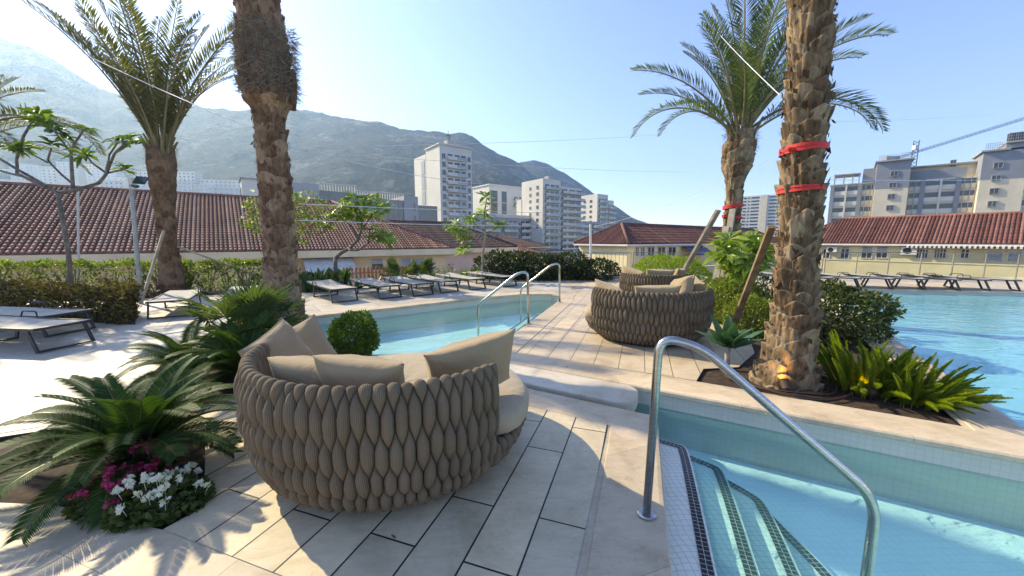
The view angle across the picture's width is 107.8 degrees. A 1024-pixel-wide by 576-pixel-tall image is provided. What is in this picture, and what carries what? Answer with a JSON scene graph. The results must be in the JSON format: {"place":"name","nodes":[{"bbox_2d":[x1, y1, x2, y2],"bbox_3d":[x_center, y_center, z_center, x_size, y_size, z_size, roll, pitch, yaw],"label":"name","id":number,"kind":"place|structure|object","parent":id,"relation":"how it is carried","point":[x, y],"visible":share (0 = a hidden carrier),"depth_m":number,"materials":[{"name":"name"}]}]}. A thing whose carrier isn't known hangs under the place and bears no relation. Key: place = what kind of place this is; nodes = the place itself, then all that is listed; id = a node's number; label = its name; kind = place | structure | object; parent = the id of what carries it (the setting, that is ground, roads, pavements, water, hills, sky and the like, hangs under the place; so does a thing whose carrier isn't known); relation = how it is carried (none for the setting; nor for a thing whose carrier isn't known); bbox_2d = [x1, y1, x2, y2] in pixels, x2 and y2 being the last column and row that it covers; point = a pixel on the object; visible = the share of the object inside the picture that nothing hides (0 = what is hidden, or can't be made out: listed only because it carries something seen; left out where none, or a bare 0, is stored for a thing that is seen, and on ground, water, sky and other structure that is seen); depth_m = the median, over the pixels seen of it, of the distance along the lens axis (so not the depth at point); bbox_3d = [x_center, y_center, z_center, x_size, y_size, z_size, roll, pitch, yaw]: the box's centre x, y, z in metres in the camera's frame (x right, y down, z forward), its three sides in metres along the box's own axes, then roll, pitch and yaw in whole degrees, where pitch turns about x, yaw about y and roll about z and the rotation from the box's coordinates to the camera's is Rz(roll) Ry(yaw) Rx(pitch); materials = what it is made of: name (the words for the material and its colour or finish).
{"place":"outdoors","nodes":[
{"label":"outdoors","id":0,"kind":"place"},
{"bbox_2d":[0,181,455,285],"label":"tiled house","id":1,"kind":"structure","parent":0,"point":[31,229],"depth_m":20.70,"materials":[{"name":"tile"}]},
{"bbox_2d":[239,177,258,195],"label":"pale building","id":2,"kind":"structure","parent":0,"point":[247,184],"depth_m":93.50,"materials":[{"name":"concrete"}]},
{"bbox_2d":[0,280,569,432],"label":"pale paving","id":3,"kind":"structure","parent":0,"point":[27,373],"depth_m":5.68,"materials":[{"name":"stone"}]},
{"bbox_2d":[0,310,95,353],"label":"sun lounger","id":4,"kind":"object","parent":3,"relation":"on","point":[26,325],"visible":1,"depth_m":5.49,"materials":[{"name":"fabric"}]},
{"bbox_2d":[0,302,95,337],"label":"sun lounger","id":5,"kind":"object","parent":3,"relation":"on","point":[44,312],"visible":0.91,"depth_m":6.35,"materials":[{"name":"fabric"}]},
{"bbox_2d":[127,176,148,303],"bbox_3d":[-8.797,-1.107,8.869,0.606,3.038,0.172,1,7,6],"label":"camera post","id":6,"kind":"object","parent":3,"relation":"on","point":[132,183],"visible":0.98,"depth_m":8.84,"materials":[{"name":"metal"}]},
{"bbox_2d":[145,288,203,318],"bbox_3d":[-7.351,0.269,8.229,0.722,0.449,1.957,-5,9,-32],"label":"sun lounger","id":7,"kind":"object","parent":3,"relation":"on","point":[166,297],"visible":0.92,"depth_m":8.05,"materials":[{"name":"fabric"}]},
{"bbox_2d":[306,279,357,302],"bbox_3d":[-4.848,0.041,10.008,0.722,0.449,1.957,-7,10,-44],"label":"sun lounger","id":8,"kind":"object","parent":3,"relation":"on","point":[330,285],"visible":1,"depth_m":9.93,"materials":[{"name":"fabric"}]},
{"bbox_2d":[349,277,401,298],"bbox_3d":[-3.905,-0.036,10.603,0.722,0.449,1.957,-7,10,-44],"label":"sun lounger","id":9,"kind":"object","parent":3,"relation":"on","point":[373,282],"visible":1,"depth_m":10.51,"materials":[{"name":"fabric"}]},
{"bbox_2d":[374,257,408,282],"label":"shrub","id":10,"kind":"object","parent":3,"relation":"on","point":[392,266],"visible":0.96,"depth_m":12.57,"materials":[{"name":"green plant"}]},
{"bbox_2d":[381,276,433,296],"bbox_3d":[-3.136,-0.097,11.077,0.722,0.449,1.957,-7,10,-44],"label":"sun lounger","id":11,"kind":"object","parent":3,"relation":"on","point":[410,282],"visible":0.95,"depth_m":10.99,"materials":[{"name":"fabric"}]},
{"bbox_2d":[407,274,458,292],"bbox_3d":[-2.511,-0.178,11.708,0.722,0.449,1.957,-7,10,-44],"label":"sun lounger","id":12,"kind":"object","parent":3,"relation":"on","point":[433,279],"visible":0.96,"depth_m":11.59,"materials":[{"name":"fabric"}]},
{"bbox_2d":[443,191,511,279],"bbox_3d":[-1.416,-1.973,14.071,2.990,3.398,1.372,2,8,15],"label":"plumeria tree","id":13,"kind":"object","parent":3,"relation":"on","point":[469,221],"visible":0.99,"depth_m":14.00,"materials":[{"name":"green plant"}]},
{"bbox_2d":[0,38,614,224],"bbox_3d":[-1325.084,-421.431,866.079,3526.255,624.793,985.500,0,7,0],"label":"hill","id":14,"kind":"structure","parent":0,"point":[211,145],"depth_m":875.22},
{"bbox_2d":[55,161,86,183],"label":"hillside block","id":15,"kind":"structure","parent":14,"relation":"on","point":[63,168],"depth_m":539.94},
{"bbox_2d":[292,182,437,220],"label":"office building","id":16,"kind":"structure","parent":0,"point":[419,213],"depth_m":88.38,"materials":[{"name":"grey concrete"}]},
{"bbox_2d":[472,184,521,214],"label":"office block","id":17,"kind":"structure","parent":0,"point":[506,197],"depth_m":217.10,"materials":[{"name":"white concrete"}]},
{"bbox_2d":[0,276,1023,575],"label":"terrace","id":18,"kind":"structure","parent":0,"point":[60,544],"depth_m":1.90,"materials":[{"name":"stone"}]},
{"bbox_2d":[64,311,134,323],"bbox_3d":[-16.468,0.488,8.226,19.163,0.026,1.542,0,7,3],"label":"planting bed","id":19,"kind":"object","parent":18,"relation":"on","point":[133,321],"visible":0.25,"depth_m":7.04,"materials":[{"name":"soil"}]},
{"bbox_2d":[0,278,144,324],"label":"hedge","id":20,"kind":"object","parent":19,"relation":"on","point":[116,301],"visible":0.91,"depth_m":7.14,"materials":[{"name":"green plant"}]},
{"bbox_2d":[0,105,147,298],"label":"plumeria tree","id":21,"kind":"object","parent":19,"relation":"on","point":[41,120],"visible":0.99,"depth_m":7.82,"materials":[{"name":"green plant"}]},
{"bbox_2d":[0,427,205,442],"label":"planter edging","id":22,"kind":"object","parent":18,"relation":"on","point":[10,436],"visible":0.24,"depth_m":3.00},
{"bbox_2d":[0,429,204,529],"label":"planter soil","id":23,"kind":"structure","parent":22,"relation":"in","point":[21,494],"depth_m":2.50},
{"bbox_2d":[61,456,172,524],"bbox_3d":[-2.347,1.177,2.249,0.559,0.262,0.476,0,7,0],"label":"pink geranium","id":24,"kind":"object","parent":23,"relation":"on","point":[74,509],"visible":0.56,"depth_m":2.14,"materials":[{"name":"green plant"}]},
{"bbox_2d":[0,354,243,548],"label":"cycad","id":25,"kind":"object","parent":23,"relation":"on","point":[117,420],"visible":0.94,"depth_m":2.40,"materials":[{"name":"green plant"}]},
{"bbox_2d":[103,437,178,481],"bbox_3d":[-2.433,1.121,2.421,0.411,0.264,0.342,0,7,0],"label":"pink geranium","id":26,"kind":"object","parent":23,"relation":"on","point":[147,458],"visible":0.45,"depth_m":2.42,"materials":[{"name":"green plant"}]},
{"bbox_2d":[94,462,216,533],"bbox_3d":[-2.085,1.184,2.196,0.589,0.268,0.479,0,7,0],"label":"white geranium","id":27,"kind":"object","parent":23,"relation":"on","point":[179,490],"visible":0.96,"depth_m":2.11,"materials":[{"name":"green plant"}]},
{"bbox_2d":[34,275,696,297],"bbox_3d":[-8.750,-0.014,12.132,34.664,0.026,3.721,-2,8,-14],"label":"planting bed","id":28,"kind":"object","parent":18,"relation":"on","point":[206,292],"visible":0.2,"depth_m":11.68,"materials":[{"name":"plant"}]},
{"bbox_2d":[0,74,106,175],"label":"date palm","id":29,"kind":"object","parent":28,"relation":"on","point":[20,116],"visible":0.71,"depth_m":9.75,"materials":[{"name":"green plant"}]},
{"bbox_2d":[0,277,154,296],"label":"hedge","id":30,"kind":"object","parent":28,"relation":"on","point":[110,281],"visible":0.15,"depth_m":10.05,"materials":[{"name":"green plant"}]},
{"bbox_2d":[0,257,196,291],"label":"hedge","id":31,"kind":"object","parent":28,"relation":"on","point":[36,265],"visible":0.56,"depth_m":10.77,"materials":[{"name":"green plant"}]},
{"bbox_2d":[21,0,234,295],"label":"date palm","id":32,"kind":"object","parent":28,"relation":"on","point":[148,105],"visible":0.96,"depth_m":9.68,"materials":[{"name":"green plant"}]},
{"bbox_2d":[191,257,262,291],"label":"hedge","id":33,"kind":"object","parent":28,"relation":"on","point":[235,263],"visible":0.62,"depth_m":11.24,"materials":[{"name":"green plant"}]},
{"bbox_2d":[236,189,329,245],"bbox_3d":[-7.398,-1.726,12.224,2.840,3.416,1.429,0,7,0],"label":"leafy tree","id":34,"kind":"object","parent":28,"relation":"on","point":[305,216],"visible":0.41,"depth_m":11.98,"materials":[{"name":"green plant"}]},
{"bbox_2d":[310,190,397,273],"bbox_3d":[-5.193,-1.569,12.309,3.222,3.165,1.887,0,7,0],"label":"plumeria tree","id":35,"kind":"object","parent":28,"relation":"on","point":[385,237],"visible":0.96,"depth_m":12.10,"materials":[{"name":"green plant"}]},
{"bbox_2d":[471,248,521,279],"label":"dark shrub","id":36,"kind":"object","parent":28,"relation":"on","point":[489,256],"visible":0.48,"depth_m":14.73,"materials":[{"name":"green plant"}]},
{"bbox_2d":[487,249,542,280],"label":"dark shrub","id":37,"kind":"object","parent":28,"relation":"on","point":[518,252],"visible":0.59,"depth_m":14.49,"materials":[{"name":"green plant"}]},
{"bbox_2d":[515,250,569,280],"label":"dark shrub","id":38,"kind":"object","parent":28,"relation":"on","point":[541,257],"visible":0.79,"depth_m":14.24,"materials":[{"name":"green plant"}]},
{"bbox_2d":[537,249,596,279],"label":"dark shrub","id":39,"kind":"object","parent":28,"relation":"on","point":[574,259],"visible":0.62,"depth_m":14.50,"materials":[{"name":"green plant"}]},
{"bbox_2d":[565,257,623,280],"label":"dark shrub","id":40,"kind":"object","parent":28,"relation":"on","point":[610,270],"visible":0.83,"depth_m":14.37,"materials":[{"name":"green plant"}]},
{"bbox_2d":[164,394,607,575],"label":"plank paving","id":41,"kind":"structure","parent":18,"relation":"on","point":[522,507],"depth_m":2.06,"materials":[{"name":"tile"}]},
{"bbox_2d":[233,343,528,513],"bbox_3d":[-0.850,0.777,2.812,1.961,0.834,1.971,0,7,0],"label":"daybed","id":42,"kind":"object","parent":41,"relation":"on","point":[417,437],"visible":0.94,"depth_m":1.94,"materials":[{"name":"wicker"}]},
{"bbox_2d":[238,318,313,377],"bbox_3d":[-1.751,0.519,2.814,0.246,0.440,0.440,-20,22,20],"label":"pillow","id":43,"kind":"object","parent":42,"relation":"on","point":[280,337],"visible":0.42,"depth_m":2.78,"materials":[{"name":"fabric"}]},
{"bbox_2d":[267,355,322,386],"bbox_3d":[-1.178,0.587,2.280,0.520,0.420,0.231,1,35,13],"label":"pillow","id":44,"kind":"object","parent":42,"relation":"on","point":[301,369],"visible":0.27,"depth_m":2.16,"materials":[{"name":"fabric"}]},
{"bbox_2d":[293,314,337,354],"bbox_3d":[-1.870,0.583,3.297,0.540,0.540,0.239,-32,-1,-34],"label":"pillow","id":45,"kind":"object","parent":42,"relation":"on","point":[310,334],"visible":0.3,"depth_m":3.33,"materials":[{"name":"fabric"}]},
{"bbox_2d":[313,354,404,388],"bbox_3d":[-0.863,0.565,2.197,0.520,0.420,0.231,5,35,2],"label":"pillow","id":46,"kind":"object","parent":42,"relation":"on","point":[348,370],"visible":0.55,"depth_m":2.06,"materials":[{"name":"fabric"}]},
{"bbox_2d":[424,328,515,383],"bbox_3d":[-0.277,0.533,2.515,0.640,0.480,0.213,-13,38,-26],"label":"pillow","id":47,"kind":"object","parent":42,"relation":"on","point":[450,359],"visible":0.64,"depth_m":2.38,"materials":[{"name":"fabric"}]},
{"bbox_2d":[306,287,1023,575],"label":"pool coping","id":48,"kind":"object","parent":18,"relation":"on","point":[627,540],"visible":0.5,"depth_m":3.10,"materials":[{"name":"stone"}]},
{"bbox_2d":[326,309,380,355],"bbox_3d":[-2.057,0.617,4.838,0.727,0.694,0.732,0,7,0],"label":"box ball","id":49,"kind":"object","parent":48,"relation":"on","point":[364,338],"visible":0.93,"depth_m":4.68,"materials":[{"name":"green plant"}]},
{"bbox_2d":[477,271,530,335],"bbox_3d":[-0.159,0.455,7.070,1.095,1.579,0.104,3,8,20],"label":"handrail","id":50,"kind":"object","parent":48,"relation":"on","point":[502,285],"visible":0.98,"depth_m":6.90,"materials":[{"name":"metal"}]},
{"bbox_2d":[637,336,880,575],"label":"handrail","id":51,"kind":"object","parent":48,"relation":"attached to","point":[646,512],"visible":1,"depth_m":1.85,"materials":[{"name":"metal"}]},
{"bbox_2d":[823,252,1023,278],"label":"glass fence","id":52,"kind":"object","parent":18,"relation":"on","point":[929,252],"visible":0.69,"depth_m":14.72,"materials":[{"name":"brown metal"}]},
{"bbox_2d":[923,273,1022,291],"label":"sun lounger","id":53,"kind":"object","parent":18,"relation":"on","point":[1006,280],"visible":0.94,"depth_m":11.80,"materials":[{"name":"fabric"}]},
{"bbox_2d":[0,0,1023,226],"label":"sky","id":54,"kind":"structure","parent":0,"point":[493,72],"materials":[{"name":"blue"}]},
{"bbox_2d":[494,235,549,250],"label":"tiled house","id":55,"kind":"structure","parent":0,"point":[528,243],"depth_m":64.70,"materials":[{"name":"brown tile"}]},
{"bbox_2d":[546,249,578,269],"bbox_3d":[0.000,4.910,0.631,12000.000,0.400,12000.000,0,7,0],"label":"ground","id":56,"kind":"structure","parent":0,"point":[575,250],"depth_m":155.48,"materials":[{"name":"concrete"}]},
{"bbox_2d":[342,265,419,281],"bbox_3d":[-5.404,-0.430,16.046,3.457,1.060,0.076,-5,9,-34],"label":"picket fence","id":57,"kind":"object","parent":56,"relation":"on","point":[367,272],"visible":0.31,"depth_m":15.58,"materials":[{"name":"wood"}]},
{"bbox_2d":[414,135,471,227],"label":"apartment tower","id":58,"kind":"structure","parent":56,"relation":"on","point":[445,197],"depth_m":150.26,"materials":[{"name":"concrete"}]},
{"bbox_2d":[388,220,517,276],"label":"tiled house","id":59,"kind":"structure","parent":56,"relation":"on","point":[464,261],"depth_m":37.22,"materials":[{"name":"brown tile"}]},
{"bbox_2d":[472,213,603,240],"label":"apartment block","id":60,"kind":"structure","parent":56,"relation":"on","point":[520,225],"depth_m":177.25,"materials":[{"name":"white concrete"}]},
{"bbox_2d":[517,176,585,249],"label":"apartment tower","id":61,"kind":"structure","parent":56,"relation":"on","point":[556,219],"depth_m":180.95,"materials":[{"name":"concrete"}]},
{"bbox_2d":[764,258,1023,278],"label":"parapet wall","id":62,"kind":"structure","parent":56,"relation":"on","point":[836,266],"depth_m":33.89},
{"bbox_2d":[882,117,1023,165],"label":"tower crane","id":63,"kind":"object","parent":56,"relation":"on","point":[915,147],"visible":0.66,"depth_m":142.57,"materials":[{"name":"metal"}]},
{"bbox_2d":[520,160,645,224],"bbox_3d":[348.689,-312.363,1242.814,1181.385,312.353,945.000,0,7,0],"label":"hill","id":64,"kind":"structure","parent":0,"point":[537,169],"depth_m":1394.20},
{"bbox_2d":[581,194,616,228],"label":"apartment block","id":65,"kind":"structure","parent":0,"point":[599,208],"depth_m":224.74,"materials":[{"name":"white concrete"}]},
{"bbox_2d":[521,280,773,380],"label":"plank paving","id":66,"kind":"structure","parent":0,"point":[568,333],"depth_m":5.31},
{"bbox_2d":[584,287,714,346],"bbox_3d":[2.167,0.356,6.084,1.961,0.834,1.971,-2,7,-12],"label":"daybed","id":67,"kind":"object","parent":66,"relation":"on","point":[648,319],"visible":0.97,"depth_m":5.25,"materials":[{"name":"wicker"}]},
{"bbox_2d":[634,285,681,293],"bbox_3d":[2.074,0.162,5.379,0.640,0.480,0.213,-1,34,9],"label":"pillow","id":68,"kind":"object","parent":67,"relation":"on","point":[664,289],"visible":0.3,"depth_m":5.24,"materials":[{"name":"fabric"}]},
{"bbox_2d":[670,275,694,293],"bbox_3d":[2.552,0.038,5.644,0.246,0.440,0.440,27,-17,-10],"label":"pillow","id":69,"kind":"object","parent":67,"relation":"on","point":[686,283],"visible":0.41,"depth_m":5.49,"materials":[{"name":"fabric"}]},
{"bbox_2d":[615,273,692,292],"bbox_3d":[3.477,-0.023,9.262,1.823,0.776,1.833,-1,7,-10],"label":"daybed","id":70,"kind":"object","parent":66,"relation":"on","point":[628,281],"visible":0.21,"depth_m":8.53,"materials":[{"name":"wicker"}]},
{"bbox_2d":[631,253,713,283],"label":"lime bush","id":71,"kind":"object","parent":66,"relation":"on","point":[675,263],"visible":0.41,"depth_m":11.03,"materials":[{"name":"green plant"}]},
{"bbox_2d":[683,210,720,273],"bbox_3d":[4.267,-0.696,8.909,0.170,2.231,1.190,-5,9,-34],"label":"timber prop","id":72,"kind":"object","parent":66,"relation":"on","point":[704,234],"visible":0.64,"depth_m":8.62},
{"bbox_2d":[732,225,775,325],"bbox_3d":[3.194,0.052,5.083,0.075,1.734,1.537,2,8,17],"label":"timber prop","id":73,"kind":"object","parent":66,"relation":"on","point":[761,252],"visible":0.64,"depth_m":4.76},
{"bbox_2d":[316,290,1023,531],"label":"pool wall","id":74,"kind":"structure","parent":0,"point":[980,488],"depth_m":3.43,"materials":[{"name":"tile"}]},
{"bbox_2d":[573,222,776,274],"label":"tiled house","id":75,"kind":"structure","parent":0,"point":[631,237],"depth_m":33.59,"materials":[{"name":"paint"}]},
{"bbox_2d":[342,314,1023,575],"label":"pool floor","id":76,"kind":"structure","parent":0,"point":[824,524],"depth_m":2.81,"materials":[{"name":"tile"}]},
{"bbox_2d":[509,364,637,410],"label":"stepping slab","id":77,"kind":"structure","parent":76,"relation":"on","point":[617,395],"depth_m":3.97,"materials":[{"name":"stone"}]},
{"bbox_2d":[659,438,716,575],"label":"pool step","id":78,"kind":"object","parent":76,"relation":"on","point":[684,558],"visible":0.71,"depth_m":2.35,"materials":[{"name":"tile"}]},
{"bbox_2d":[659,439,714,575],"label":"pool step edge","id":79,"kind":"object","parent":78,"relation":"on","point":[705,559],"visible":0.95,"depth_m":2.37,"materials":[{"name":"black tile"}]},
{"bbox_2d":[690,455,759,575],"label":"pool step","id":80,"kind":"object","parent":76,"relation":"on","point":[726,557],"visible":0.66,"depth_m":2.42,"materials":[{"name":"tile"}]},
{"bbox_2d":[689,455,757,575],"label":"pool step edge","id":81,"kind":"object","parent":80,"relation":"on","point":[748,564],"visible":0.88,"depth_m":2.43,"materials":[{"name":"black tile"}]},
{"bbox_2d":[727,479,800,575],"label":"pool step","id":82,"kind":"object","parent":76,"relation":"on","point":[766,557],"visible":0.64,"depth_m":2.42,"materials":[{"name":"tile"}]},
{"bbox_2d":[728,480,798,575],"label":"pool step edge","id":83,"kind":"object","parent":82,"relation":"on","point":[783,552],"visible":0.84,"depth_m":2.45,"materials":[{"name":"teal tile"}]},
{"bbox_2d":[771,513,832,575],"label":"pool step","id":84,"kind":"object","parent":76,"relation":"on","point":[804,566],"visible":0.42,"depth_m":2.34,"materials":[{"name":"tile"}]},
{"bbox_2d":[772,515,830,575],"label":"pool step edge","id":85,"kind":"object","parent":84,"relation":"on","point":[811,559],"visible":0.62,"depth_m":2.41,"materials":[{"name":"teal tile"}]},
{"bbox_2d":[741,194,779,236],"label":"apartment tower","id":86,"kind":"structure","parent":0,"point":[758,212],"depth_m":343.23,"materials":[{"name":"white concrete"}]},
{"bbox_2d":[698,307,955,424],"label":"planter soil","id":87,"kind":"structure","parent":0,"point":[854,400],"depth_m":3.78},
{"bbox_2d":[694,315,763,364],"bbox_3d":[2.633,0.684,4.502,0.804,0.698,0.466,0,7,0],"label":"agave","id":88,"kind":"object","parent":87,"relation":"on","point":[728,336],"visible":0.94,"depth_m":4.46,"materials":[{"name":"green plant"}]},
{"bbox_2d":[706,276,769,323],"bbox_3d":[4.166,0.229,7.051,1.211,0.984,1.199,0,7,0],"label":"ball shrub","id":89,"kind":"object","parent":87,"relation":"on","point":[721,286],"visible":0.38,"depth_m":6.83,"materials":[{"name":"green plant"}]},
{"bbox_2d":[702,229,775,292],"bbox_3d":[4.312,-0.349,6.908,1.709,1.502,1.185,-6,10,-40],"label":"plumeria tree","id":90,"kind":"object","parent":87,"relation":"on","point":[739,269],"visible":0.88,"depth_m":6.61,"materials":[{"name":"green plant"}]},
{"bbox_2d":[721,293,772,338],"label":"ball shrub","id":91,"kind":"object","parent":87,"relation":"on","point":[748,323],"visible":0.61,"depth_m":5.94,"materials":[{"name":"green plant"}]},
{"bbox_2d":[629,0,896,291],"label":"date palm","id":92,"kind":"object","parent":87,"relation":"on","point":[746,101],"visible":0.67,"depth_m":7.78,"materials":[{"name":"green plant"}]},
{"bbox_2d":[749,0,838,391],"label":"date palm","id":93,"kind":"object","parent":87,"relation":"on","point":[789,346],"visible":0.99,"depth_m":3.81,"materials":[{"name":"brown plant"}]},
{"bbox_2d":[778,141,829,162],"bbox_3d":[3.000,-1.364,3.845,0.418,0.194,0.441,4,8,28],"label":"red strap","id":94,"kind":"object","parent":93,"relation":"attached to","point":[792,148],"visible":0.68,"depth_m":3.69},
{"bbox_2d":[724,374,884,400],"bbox_3d":[3.470,1.037,3.998,2.076,0.058,0.964,0,7,0],"label":"drip hose","id":95,"kind":"object","parent":87,"relation":"on","point":[785,392],"visible":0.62,"depth_m":3.75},
{"bbox_2d":[765,277,907,345],"bbox_3d":[4.997,0.348,5.858,1.798,1.058,1.659,0,7,0],"label":"glossy shrub","id":96,"kind":"object","parent":87,"relation":"on","point":[841,292],"visible":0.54,"depth_m":5.36,"materials":[{"name":"green plant"}]},
{"bbox_2d":[817,330,951,401],"bbox_3d":[3.717,0.796,3.910,1.128,0.570,1.236,0,7,0],"label":"foxtail fern","id":97,"kind":"object","parent":87,"relation":"on","point":[841,372],"visible":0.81,"depth_m":3.77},
{"bbox_2d":[838,346,1013,414],"bbox_3d":[3.935,0.858,3.603,1.033,0.528,1.099,0,7,0],"label":"foxtail fern","id":98,"kind":"object","parent":87,"relation":"on","point":[958,392],"visible":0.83,"depth_m":3.41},
{"bbox_2d":[819,211,1023,264],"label":"tiled house","id":99,"kind":"structure","parent":0,"point":[984,232],"depth_m":35.97,"materials":[{"name":"red tile"}]},
{"bbox_2d":[827,131,1023,223],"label":"apartment block","id":100,"kind":"structure","parent":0,"point":[982,186],"depth_m":100.91,"materials":[{"name":"beige concrete"}]},
{"bbox_2d":[854,292,1023,356],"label":"pool water deep","id":101,"kind":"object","parent":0,"point":[965,298],"visible":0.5,"depth_m":10.06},
{"bbox_2d":[884,328,1023,427],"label":"swimming pool","id":102,"kind":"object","parent":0,"point":[1001,363],"depth_m":9.12,"materials":[{"name":"liquid"}]},
{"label":"planter edging","id":103,"kind":"structure","parent":0,"visible":0},
{"bbox_2d":[156,332,260,393],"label":"planter soil","id":104,"kind":"structure","parent":103,"relation":"in","point":[228,380],"depth_m":4.16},
{"bbox_2d":[115,318,239,391],"bbox_3d":[-3.690,0.780,4.280,1.348,0.720,1.280,0,7,0],"label":"cycad","id":105,"kind":"object","parent":104,"relation":"on","point":[157,354],"visible":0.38,"depth_m":4.14,"materials":[{"name":"green plant"}]},
{"bbox_2d":[156,310,273,403],"bbox_3d":[-3.026,0.731,4.193,1.408,0.843,1.615,-5,9,-34],"label":"cycad","id":106,"kind":"object","parent":104,"relation":"on","point":[226,353],"visible":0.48,"depth_m":4.00,"materials":[{"name":"green plant"}]},
{"bbox_2d":[161,275,311,351],"bbox_3d":[-3.342,0.406,4.874,1.564,1.151,1.726,0,7,0],"label":"fan palm","id":107,"kind":"object","parent":104,"relation":"on","point":[241,307],"visible":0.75,"depth_m":4.57,"materials":[{"name":"green plant"}]},
{"bbox_2d":[222,0,307,331],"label":"date palm","id":108,"kind":"object","parent":104,"relation":"on","point":[264,60],"visible":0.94,"depth_m":6.05,"materials":[{"name":"brown plant"}]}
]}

